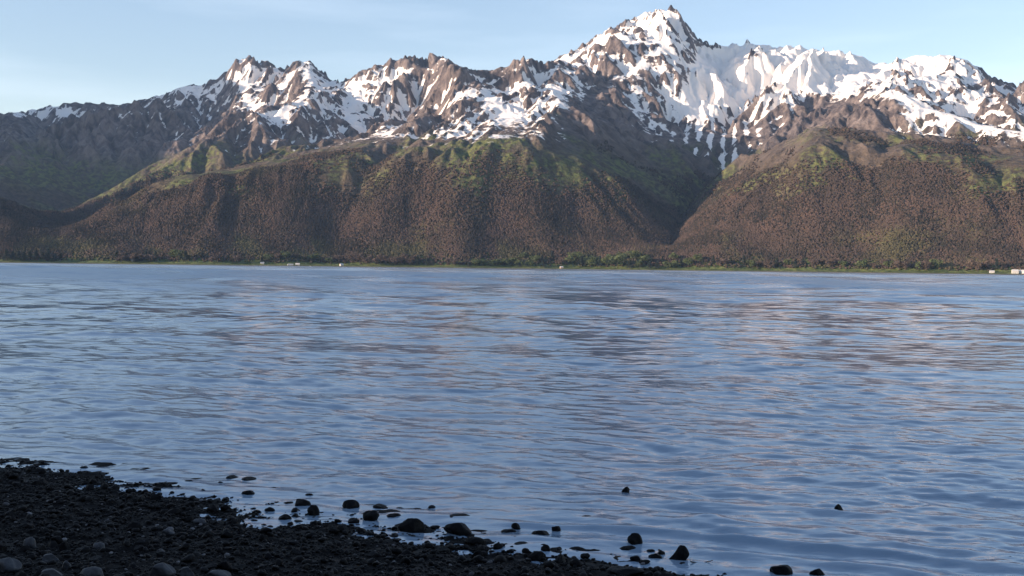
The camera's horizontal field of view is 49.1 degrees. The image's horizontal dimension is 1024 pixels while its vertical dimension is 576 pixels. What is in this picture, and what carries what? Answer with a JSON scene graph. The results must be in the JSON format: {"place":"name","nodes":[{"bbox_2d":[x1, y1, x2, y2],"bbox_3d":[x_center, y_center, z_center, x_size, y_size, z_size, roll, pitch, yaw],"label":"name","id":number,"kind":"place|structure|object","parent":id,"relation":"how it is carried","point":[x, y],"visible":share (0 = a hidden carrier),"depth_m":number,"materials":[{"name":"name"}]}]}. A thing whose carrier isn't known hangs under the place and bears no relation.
{"place":"outdoors","nodes":[
{"label":"outdoors","id":0,"kind":"place"},
{"bbox_2d":[0,457,709,575],"bbox_3d":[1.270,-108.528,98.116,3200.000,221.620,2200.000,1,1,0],"label":"ground","id":1,"kind":"structure","parent":0,"point":[370,567],"depth_m":8.59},
{"bbox_2d":[0,543,7,551],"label":"cobble","id":2,"kind":"object","parent":1,"relation":"on","point":[3,547],"visible":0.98,"depth_m":7.91,"materials":[{"name":"stone"}]},
{"bbox_2d":[5,511,16,516],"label":"cobble","id":3,"kind":"object","parent":1,"relation":"on","point":[10,513],"visible":0.86,"depth_m":9.13,"materials":[{"name":"stone"}]},
{"bbox_2d":[0,557,21,572],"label":"cobble","id":4,"kind":"object","parent":1,"relation":"on","point":[8,564],"visible":0.93,"depth_m":7.24,"materials":[{"name":"grey stone"}]},
{"bbox_2d":[14,570,26,575],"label":"cobble","id":5,"kind":"object","parent":1,"relation":"on","point":[21,573],"visible":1,"depth_m":7.10,"materials":[{"name":"stone"}]},
{"bbox_2d":[19,545,30,551],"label":"cobble","id":6,"kind":"object","parent":1,"relation":"on","point":[24,548],"visible":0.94,"depth_m":7.95,"materials":[{"name":"stone"}]},
{"bbox_2d":[21,523,34,527],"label":"cobble","id":7,"kind":"object","parent":1,"relation":"on","point":[28,525],"visible":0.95,"depth_m":8.74,"materials":[{"name":"stone"}]},
{"bbox_2d":[23,537,35,548],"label":"cobble","id":8,"kind":"object","parent":1,"relation":"on","point":[30,542],"visible":0.65,"depth_m":8.08,"materials":[{"name":"grey stone"}]},
{"bbox_2d":[42,553,59,561],"bbox_3d":[-3.149,1.849,7.649,0.116,0.071,0.086,0,1,-18],"label":"cobble","id":9,"kind":"object","parent":1,"relation":"on","point":[49,556],"visible":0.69,"depth_m":7.62,"materials":[{"name":"grey stone"}]},
{"bbox_2d":[40,568,62,575],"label":"cobble","id":10,"kind":"object","parent":1,"relation":"on","point":[51,572],"visible":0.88,"depth_m":7.07,"materials":[{"name":"grey stone"}]},
{"bbox_2d":[49,510,62,514],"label":"cobble","id":11,"kind":"object","parent":1,"relation":"on","point":[56,512],"visible":0.75,"depth_m":9.25,"materials":[{"name":"stone"}]},
{"bbox_2d":[51,536,63,543],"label":"cobble","id":12,"kind":"object","parent":1,"relation":"on","point":[58,539],"visible":0.63,"depth_m":8.29,"materials":[{"name":"stone"}]},
{"bbox_2d":[59,541,69,550],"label":"cobble","id":13,"kind":"object","parent":1,"relation":"on","point":[64,545],"visible":0.87,"depth_m":8.10,"materials":[{"name":"stone"}]},
{"bbox_2d":[62,560,71,567],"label":"cobble","id":14,"kind":"object","parent":1,"relation":"on","point":[66,564],"visible":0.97,"depth_m":7.35,"materials":[{"name":"grey stone"}]},
{"bbox_2d":[80,566,103,575],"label":"cobble","id":15,"kind":"object","parent":1,"relation":"on","point":[92,571],"visible":0.95,"depth_m":7.15,"materials":[{"name":"grey stone"}]},
{"bbox_2d":[93,542,104,549],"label":"cobble","id":16,"kind":"object","parent":1,"relation":"on","point":[98,545],"visible":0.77,"depth_m":8.15,"materials":[{"name":"grey stone"}]},
{"bbox_2d":[99,483,108,489],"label":"cobble","id":17,"kind":"object","parent":1,"relation":"on","point":[103,486],"visible":0.7,"depth_m":10.86,"materials":[{"name":"stone"}]},
{"bbox_2d":[128,521,140,528],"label":"cobble","id":18,"kind":"object","parent":1,"relation":"on","point":[136,524],"visible":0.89,"depth_m":8.96,"materials":[{"name":"stone"}]},
{"bbox_2d":[134,545,143,551],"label":"cobble","id":19,"kind":"object","parent":1,"relation":"on","point":[139,547],"visible":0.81,"depth_m":8.15,"materials":[{"name":"stone"}]},
{"bbox_2d":[150,494,161,500],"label":"cobble","id":20,"kind":"object","parent":1,"relation":"on","point":[155,496],"visible":0.94,"depth_m":10.39,"materials":[{"name":"stone"}]},
{"bbox_2d":[150,562,175,575],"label":"cobble","id":21,"kind":"object","parent":1,"relation":"on","point":[163,568],"visible":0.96,"depth_m":7.26,"materials":[{"name":"grey stone"}]},
{"bbox_2d":[161,529,174,534],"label":"cobble","id":22,"kind":"object","parent":1,"relation":"on","point":[168,532],"visible":0.92,"depth_m":8.85,"materials":[{"name":"grey stone"}]},
{"bbox_2d":[178,543,189,549],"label":"cobble","id":23,"kind":"object","parent":1,"relation":"on","point":[184,546],"visible":1,"depth_m":8.20,"materials":[{"name":"stone"}]},
{"bbox_2d":[179,566,194,575],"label":"cobble","id":24,"kind":"object","parent":1,"relation":"on","point":[185,571],"visible":1,"depth_m":7.31,"materials":[{"name":"grey stone"}]},
{"bbox_2d":[181,554,194,562],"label":"cobble","id":25,"kind":"object","parent":1,"relation":"on","point":[188,558],"visible":0.96,"depth_m":7.75,"materials":[{"name":"stone"}]},
{"bbox_2d":[193,518,206,523],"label":"cobble","id":26,"kind":"object","parent":1,"relation":"on","point":[201,520],"visible":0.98,"depth_m":9.44,"materials":[{"name":"grey stone"}]},
{"bbox_2d":[201,531,213,537],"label":"cobble","id":27,"kind":"object","parent":1,"relation":"on","point":[208,533],"visible":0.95,"depth_m":8.76,"materials":[{"name":"stone"}]},
{"bbox_2d":[204,563,218,569],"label":"cobble","id":28,"kind":"object","parent":1,"relation":"on","point":[212,566],"visible":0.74,"depth_m":7.59,"materials":[{"name":"stone"}]},
{"bbox_2d":[206,504,218,512],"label":"cobble","id":29,"kind":"object","parent":1,"relation":"on","point":[211,508],"visible":0.98,"depth_m":9.99,"materials":[{"name":"stone"}]},
{"bbox_2d":[207,570,230,575],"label":"cobble","id":30,"kind":"object","parent":1,"relation":"on","point":[218,573],"visible":1,"depth_m":7.42,"materials":[{"name":"grey stone"}]},
{"bbox_2d":[217,562,232,571],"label":"cobble","id":31,"kind":"object","parent":1,"relation":"on","point":[227,566],"visible":0.81,"depth_m":7.57,"materials":[{"name":"stone"}]},
{"bbox_2d":[220,505,231,510],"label":"cobble","id":32,"kind":"object","parent":1,"relation":"on","point":[225,507],"visible":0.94,"depth_m":10.04,"materials":[{"name":"stone"}]},
{"bbox_2d":[220,531,232,537],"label":"cobble","id":33,"kind":"object","parent":1,"relation":"on","point":[226,534],"visible":0.94,"depth_m":8.74,"materials":[{"name":"stone"}]},
{"bbox_2d":[241,490,254,494],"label":"shore rock","id":34,"kind":"object","parent":1,"relation":"on","point":[248,492],"visible":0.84,"depth_m":10.69,"materials":[{"name":"stone"}]},
{"bbox_2d":[241,476,255,480],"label":"shore rock","id":35,"kind":"object","parent":1,"relation":"on","point":[248,478],"visible":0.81,"depth_m":11.51,"materials":[{"name":"stone"}]},
{"bbox_2d":[259,527,271,534],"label":"cobble","id":36,"kind":"object","parent":1,"relation":"on","point":[264,529],"visible":0.88,"depth_m":8.84,"materials":[{"name":"stone"}]},
{"bbox_2d":[279,514,291,519],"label":"cobble","id":37,"kind":"object","parent":1,"relation":"on","point":[284,517],"visible":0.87,"depth_m":9.69,"materials":[{"name":"stone"}]},
{"bbox_2d":[292,556,304,562],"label":"cobble","id":38,"kind":"object","parent":1,"relation":"on","point":[298,559],"visible":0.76,"depth_m":7.93,"materials":[{"name":"stone"}]},
{"bbox_2d":[295,499,310,505],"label":"shore rock","id":39,"kind":"object","parent":1,"relation":"on","point":[301,502],"visible":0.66,"depth_m":10.26,"materials":[{"name":"stone"}]},
{"bbox_2d":[307,505,319,515],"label":"shore rock","id":40,"kind":"object","parent":1,"relation":"on","point":[312,510],"visible":0.86,"depth_m":9.91,"materials":[{"name":"stone"}]},
{"bbox_2d":[328,528,339,533],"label":"cobble","id":41,"kind":"object","parent":1,"relation":"on","point":[333,530],"visible":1,"depth_m":9.07,"materials":[{"name":"stone"}]},
{"bbox_2d":[336,525,348,532],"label":"cobble","id":42,"kind":"object","parent":1,"relation":"on","point":[341,528],"visible":0.72,"depth_m":9.19,"materials":[{"name":"stone"}]},
{"bbox_2d":[342,500,359,508],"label":"shore rock","id":43,"kind":"object","parent":1,"relation":"on","point":[349,504],"visible":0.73,"depth_m":10.24,"materials":[{"name":"stone"}]},
{"bbox_2d":[348,517,359,523],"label":"shore rock","id":44,"kind":"object","parent":1,"relation":"on","point":[353,520],"visible":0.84,"depth_m":9.59,"materials":[{"name":"stone"}]},
{"bbox_2d":[0,458,722,575],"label":"pebbles","id":45,"kind":"object","parent":1,"relation":"on","point":[465,559],"visible":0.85,"depth_m":8.59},
{"bbox_2d":[363,510,379,520],"bbox_3d":[-1.227,2.002,9.757,0.144,0.133,0.136,1,1,-1],"label":"shore rock","id":46,"kind":"object","parent":1,"relation":"on","point":[371,515],"visible":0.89,"depth_m":9.71,"materials":[{"name":"stone"}]},
{"bbox_2d":[366,550,377,556],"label":"cobble","id":47,"kind":"object","parent":1,"relation":"on","point":[372,553],"visible":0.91,"depth_m":8.23,"materials":[{"name":"stone"}]},
{"bbox_2d":[373,503,387,508],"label":"shore rock","id":48,"kind":"object","parent":1,"relation":"on","point":[379,506],"visible":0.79,"depth_m":10.30,"materials":[{"name":"stone"}]},
{"bbox_2d":[387,513,399,517],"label":"shore rock","id":49,"kind":"object","parent":1,"relation":"on","point":[392,515],"visible":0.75,"depth_m":9.86,"materials":[{"name":"stone"}]},
{"bbox_2d":[391,548,401,553],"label":"cobble","id":50,"kind":"object","parent":1,"relation":"on","point":[396,550],"visible":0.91,"depth_m":8.35,"materials":[{"name":"stone"}]},
{"bbox_2d":[401,557,410,564],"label":"cobble","id":51,"kind":"object","parent":1,"relation":"on","point":[406,560],"visible":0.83,"depth_m":8.08,"materials":[{"name":"stone"}]},
{"bbox_2d":[397,518,423,531],"bbox_3d":[-0.836,1.992,9.368,0.213,0.139,0.137,0,1,-34],"label":"shore rock","id":52,"kind":"object","parent":1,"relation":"on","point":[411,524],"visible":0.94,"depth_m":9.33,"materials":[{"name":"stone"}]},
{"bbox_2d":[437,547,449,552],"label":"cobble","id":53,"kind":"object","parent":1,"relation":"on","point":[443,549],"visible":0.94,"depth_m":8.55,"materials":[{"name":"stone"}]},
{"bbox_2d":[445,543,455,550],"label":"cobble","id":54,"kind":"object","parent":1,"relation":"on","point":[451,546],"visible":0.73,"depth_m":8.67,"materials":[{"name":"stone"}]},
{"bbox_2d":[443,523,471,535],"bbox_3d":[-0.451,2.005,9.254,0.236,0.144,0.159,1,1,5],"label":"shore rock","id":55,"kind":"object","parent":1,"relation":"on","point":[460,529],"visible":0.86,"depth_m":9.20,"materials":[{"name":"stone"}]},
{"bbox_2d":[450,513,469,517],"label":"shore rock","id":56,"kind":"object","parent":1,"relation":"on","point":[458,514],"visible":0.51,"depth_m":9.90,"materials":[{"name":"stone"}]},
{"bbox_2d":[466,536,484,544],"bbox_3d":[-0.289,2.015,8.877,0.153,0.083,0.096,1,1,9],"label":"shore rock","id":57,"kind":"object","parent":1,"relation":"on","point":[473,540],"visible":0.85,"depth_m":8.85,"materials":[{"name":"stone"}]},
{"bbox_2d":[471,550,483,557],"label":"cobble","id":58,"kind":"object","parent":1,"relation":"on","point":[477,552],"visible":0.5,"depth_m":8.41,"materials":[{"name":"stone"}]},
{"bbox_2d":[472,555,483,562],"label":"cobble","id":59,"kind":"object","parent":1,"relation":"on","point":[477,558],"visible":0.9,"depth_m":8.27,"materials":[{"name":"stone"}]},
{"bbox_2d":[476,545,488,551],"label":"cobble","id":60,"kind":"object","parent":1,"relation":"on","point":[483,548],"visible":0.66,"depth_m":8.64,"materials":[{"name":"stone"}]},
{"bbox_2d":[493,543,502,549],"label":"cobble","id":61,"kind":"object","parent":1,"relation":"on","point":[496,546],"visible":1,"depth_m":8.72,"materials":[{"name":"stone"}]},
{"bbox_2d":[494,555,506,563],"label":"cobble","id":62,"kind":"object","parent":1,"relation":"on","point":[501,559],"visible":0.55,"depth_m":8.22,"materials":[{"name":"stone"}]},
{"bbox_2d":[501,529,516,532],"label":"shore rock","id":63,"kind":"object","parent":1,"relation":"on","point":[507,530],"visible":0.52,"depth_m":9.32,"materials":[{"name":"stone"}]},
{"bbox_2d":[511,523,520,529],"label":"shore rock","id":64,"kind":"object","parent":1,"relation":"on","point":[515,526],"visible":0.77,"depth_m":9.45,"materials":[{"name":"stone"}]},
{"bbox_2d":[527,551,545,560],"bbox_3d":[0.194,2.034,8.471,0.135,0.093,0.087,0,1,-28],"label":"shore rock","id":65,"kind":"object","parent":1,"relation":"on","point":[536,555],"visible":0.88,"depth_m":8.45,"materials":[{"name":"stone"}]},
{"bbox_2d":[531,530,549,534],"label":"shore rock","id":66,"kind":"object","parent":1,"relation":"on","point":[540,532],"visible":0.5,"depth_m":9.20,"materials":[{"name":"stone"}]},
{"bbox_2d":[541,544,550,551],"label":"shore rock","id":67,"kind":"object","parent":1,"relation":"on","point":[545,547],"visible":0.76,"depth_m":8.69,"materials":[{"name":"stone"}]},
{"bbox_2d":[544,561,555,567],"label":"cobble","id":68,"kind":"object","parent":1,"relation":"on","point":[549,564],"visible":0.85,"depth_m":8.13,"materials":[{"name":"stone"}]},
{"bbox_2d":[557,554,565,563],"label":"cobble","id":69,"kind":"object","parent":1,"relation":"on","point":[561,558],"visible":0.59,"depth_m":8.35,"materials":[{"name":"stone"}]},
{"bbox_2d":[569,559,580,566],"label":"shore rock","id":70,"kind":"object","parent":1,"relation":"on","point":[576,562],"visible":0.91,"depth_m":8.15,"materials":[{"name":"stone"}]},
{"bbox_2d":[580,553,589,558],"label":"shore rock","id":71,"kind":"object","parent":1,"relation":"on","point":[584,555],"visible":0.98,"depth_m":8.52,"materials":[{"name":"stone"}]},
{"bbox_2d":[607,565,644,575],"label":"shore rock","id":72,"kind":"object","parent":1,"relation":"on","point":[624,570],"visible":0.98,"depth_m":8.03,"materials":[{"name":"stone"}]},
{"bbox_2d":[620,545,635,549],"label":"shore rock","id":73,"kind":"object","parent":1,"relation":"on","point":[630,547],"visible":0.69,"depth_m":8.81,"materials":[{"name":"stone"}]},
{"bbox_2d":[627,533,642,544],"bbox_3d":[0.983,2.031,8.944,0.124,0.144,0.084,1,1,4],"label":"shore rock","id":74,"kind":"object","parent":1,"relation":"on","point":[634,538],"visible":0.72,"depth_m":8.93,"materials":[{"name":"stone"}]},
{"bbox_2d":[648,553,661,558],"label":"shore rock","id":75,"kind":"object","parent":1,"relation":"on","point":[656,555],"visible":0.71,"depth_m":8.54,"materials":[{"name":"stone"}]},
{"bbox_2d":[669,545,688,560],"bbox_3d":[1.274,2.043,8.519,0.156,0.181,0.097,1,1,16],"label":"shore rock","id":76,"kind":"object","parent":1,"relation":"on","point":[681,552],"visible":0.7,"depth_m":8.48,"materials":[{"name":"stone"}]},
{"bbox_2d":[770,565,792,574],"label":"shore rock","id":77,"kind":"object","parent":1,"relation":"on","point":[782,570],"visible":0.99,"depth_m":8.09,"materials":[{"name":"stone"}]},
{"bbox_2d":[809,569,824,575],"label":"shore rock","id":78,"kind":"object","parent":1,"relation":"on","point":[818,572],"visible":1,"depth_m":8.08,"materials":[{"name":"stone"}]},
{"bbox_2d":[0,263,1023,575],"bbox_3d":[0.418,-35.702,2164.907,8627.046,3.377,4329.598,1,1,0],"label":"water","id":79,"kind":"structure","parent":0,"point":[736,423],"depth_m":18.49,"materials":[{"name":"blue liquid"}]},
{"bbox_2d":[0,5,1023,274],"bbox_3d":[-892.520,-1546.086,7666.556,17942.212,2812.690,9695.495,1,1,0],"label":"mountains","id":80,"kind":"structure","parent":0,"point":[668,93],"depth_m":6494.87,"materials":[{"name":"snow"}]},
{"bbox_2d":[0,249,10,260],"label":"spruce tree","id":81,"kind":"object","parent":80,"relation":"on","point":[6,254],"visible":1,"depth_m":4080.24,"materials":[{"name":"green plant"}]},
{"bbox_2d":[126,253,138,259],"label":"birch tree","id":82,"kind":"object","parent":80,"relation":"on","point":[132,256],"visible":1,"depth_m":4208.84,"materials":[{"name":"plant"}]},
{"bbox_2d":[144,255,154,261],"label":"birch tree","id":83,"kind":"object","parent":80,"relation":"on","point":[151,257],"visible":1,"depth_m":4210.04,"materials":[{"name":"grey plant"}]},
{"bbox_2d":[167,249,184,260],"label":"alder tree","id":84,"kind":"object","parent":80,"relation":"on","point":[175,253],"visible":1,"depth_m":4227.37,"materials":[{"name":"green plant"}]},
{"bbox_2d":[232,255,244,262],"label":"birch tree","id":85,"kind":"object","parent":80,"relation":"on","point":[237,257],"visible":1,"depth_m":4243.55,"materials":[{"name":"grey plant"}]},
{"bbox_2d":[280,251,290,258],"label":"alder tree","id":86,"kind":"object","parent":80,"relation":"on","point":[286,254],"visible":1,"depth_m":4327.90,"materials":[{"name":"green plant"}]},
{"bbox_2d":[345,252,358,260],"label":"birch tree","id":87,"kind":"object","parent":80,"relation":"on","point":[351,255],"visible":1,"depth_m":4380.99,"materials":[{"name":"grey plant"}]},
{"bbox_2d":[0,126,1023,270],"bbox_3d":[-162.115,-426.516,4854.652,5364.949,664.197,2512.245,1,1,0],"label":"forest","id":88,"kind":"object","parent":80,"relation":"on","point":[700,229],"visible":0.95,"depth_m":4534.31,"materials":[{"name":"plant"}]},
{"bbox_2d":[565,255,577,263],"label":"alder tree","id":89,"kind":"object","parent":80,"relation":"on","point":[571,257],"visible":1,"depth_m":4396.15,"materials":[{"name":"green plant"}]},
{"bbox_2d":[566,251,583,257],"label":"alder tree","id":90,"kind":"object","parent":80,"relation":"on","point":[578,254],"visible":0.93,"depth_m":4429.91,"materials":[{"name":"green plant"}]},
{"bbox_2d":[585,257,596,266],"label":"alder tree","id":91,"kind":"object","parent":80,"relation":"on","point":[590,261],"visible":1,"depth_m":4359.52,"materials":[{"name":"green plant"}]},
{"bbox_2d":[599,257,609,266],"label":"alder tree","id":92,"kind":"object","parent":80,"relation":"on","point":[604,260],"visible":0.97,"depth_m":4335.12,"materials":[{"name":"green plant"}]},
{"bbox_2d":[607,254,627,267],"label":"alder tree","id":93,"kind":"object","parent":80,"relation":"on","point":[615,259],"visible":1,"depth_m":4286.17,"materials":[{"name":"green plant"}]},
{"bbox_2d":[627,250,642,258],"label":"alder tree","id":94,"kind":"object","parent":80,"relation":"on","point":[634,254],"visible":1,"depth_m":4348.92,"materials":[{"name":"green plant"}]},
{"bbox_2d":[637,254,652,261],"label":"alder tree","id":95,"kind":"object","parent":80,"relation":"on","point":[644,258],"visible":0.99,"depth_m":4290.35,"materials":[{"name":"green plant"}]},
{"bbox_2d":[682,257,692,264],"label":"alder tree","id":96,"kind":"object","parent":80,"relation":"on","point":[688,261],"visible":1,"depth_m":4221.02,"materials":[{"name":"green plant"}]},
{"bbox_2d":[692,253,701,260],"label":"alder tree","id":97,"kind":"object","parent":80,"relation":"on","point":[697,257],"visible":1,"depth_m":4238.22,"materials":[{"name":"green plant"}]},
{"bbox_2d":[764,260,773,268],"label":"birch tree","id":98,"kind":"object","parent":80,"relation":"on","point":[769,264],"visible":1,"depth_m":4125.01,"materials":[{"name":"grey plant"}]},
{"bbox_2d":[825,258,835,264],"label":"birch tree","id":99,"kind":"object","parent":80,"relation":"on","point":[831,260],"visible":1,"depth_m":4036.89,"materials":[{"name":"grey plant"}]},
{"bbox_2d":[855,259,868,267],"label":"alder tree","id":100,"kind":"object","parent":80,"relation":"on","point":[863,263],"visible":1,"depth_m":3956.68,"materials":[{"name":"green plant"}]},
{"bbox_2d":[883,260,893,268],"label":"alder tree","id":101,"kind":"object","parent":80,"relation":"on","point":[887,263],"visible":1,"depth_m":3888.48,"materials":[{"name":"green plant"}]},
{"bbox_2d":[892,260,901,267],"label":"birch tree","id":102,"kind":"object","parent":80,"relation":"on","point":[898,263],"visible":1,"depth_m":3848.11,"materials":[{"name":"grey plant"}]},
{"bbox_2d":[919,261,931,268],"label":"birch tree","id":103,"kind":"object","parent":80,"relation":"on","point":[924,263],"visible":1,"depth_m":3804.93,"materials":[{"name":"grey plant"}]},
{"bbox_2d":[929,259,942,268],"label":"alder tree","id":104,"kind":"object","parent":80,"relation":"on","point":[935,262],"visible":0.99,"depth_m":3808.64,"materials":[{"name":"green plant"}]},
{"bbox_2d":[963,259,974,268],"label":"birch tree","id":105,"kind":"object","parent":80,"relation":"on","point":[969,263],"visible":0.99,"depth_m":3745.63,"materials":[{"name":"grey plant"}]},
{"bbox_2d":[971,261,981,271],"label":"birch tree","id":106,"kind":"object","parent":80,"relation":"on","point":[977,266],"visible":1,"depth_m":3725.32,"materials":[{"name":"grey plant"}]},
{"bbox_2d":[981,259,991,266],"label":"birch tree","id":107,"kind":"object","parent":80,"relation":"on","point":[985,263],"visible":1,"depth_m":3733.19,"materials":[{"name":"grey plant"}]},
{"bbox_2d":[0,0,1023,113],"label":"sky","id":108,"kind":"structure","parent":0,"point":[54,53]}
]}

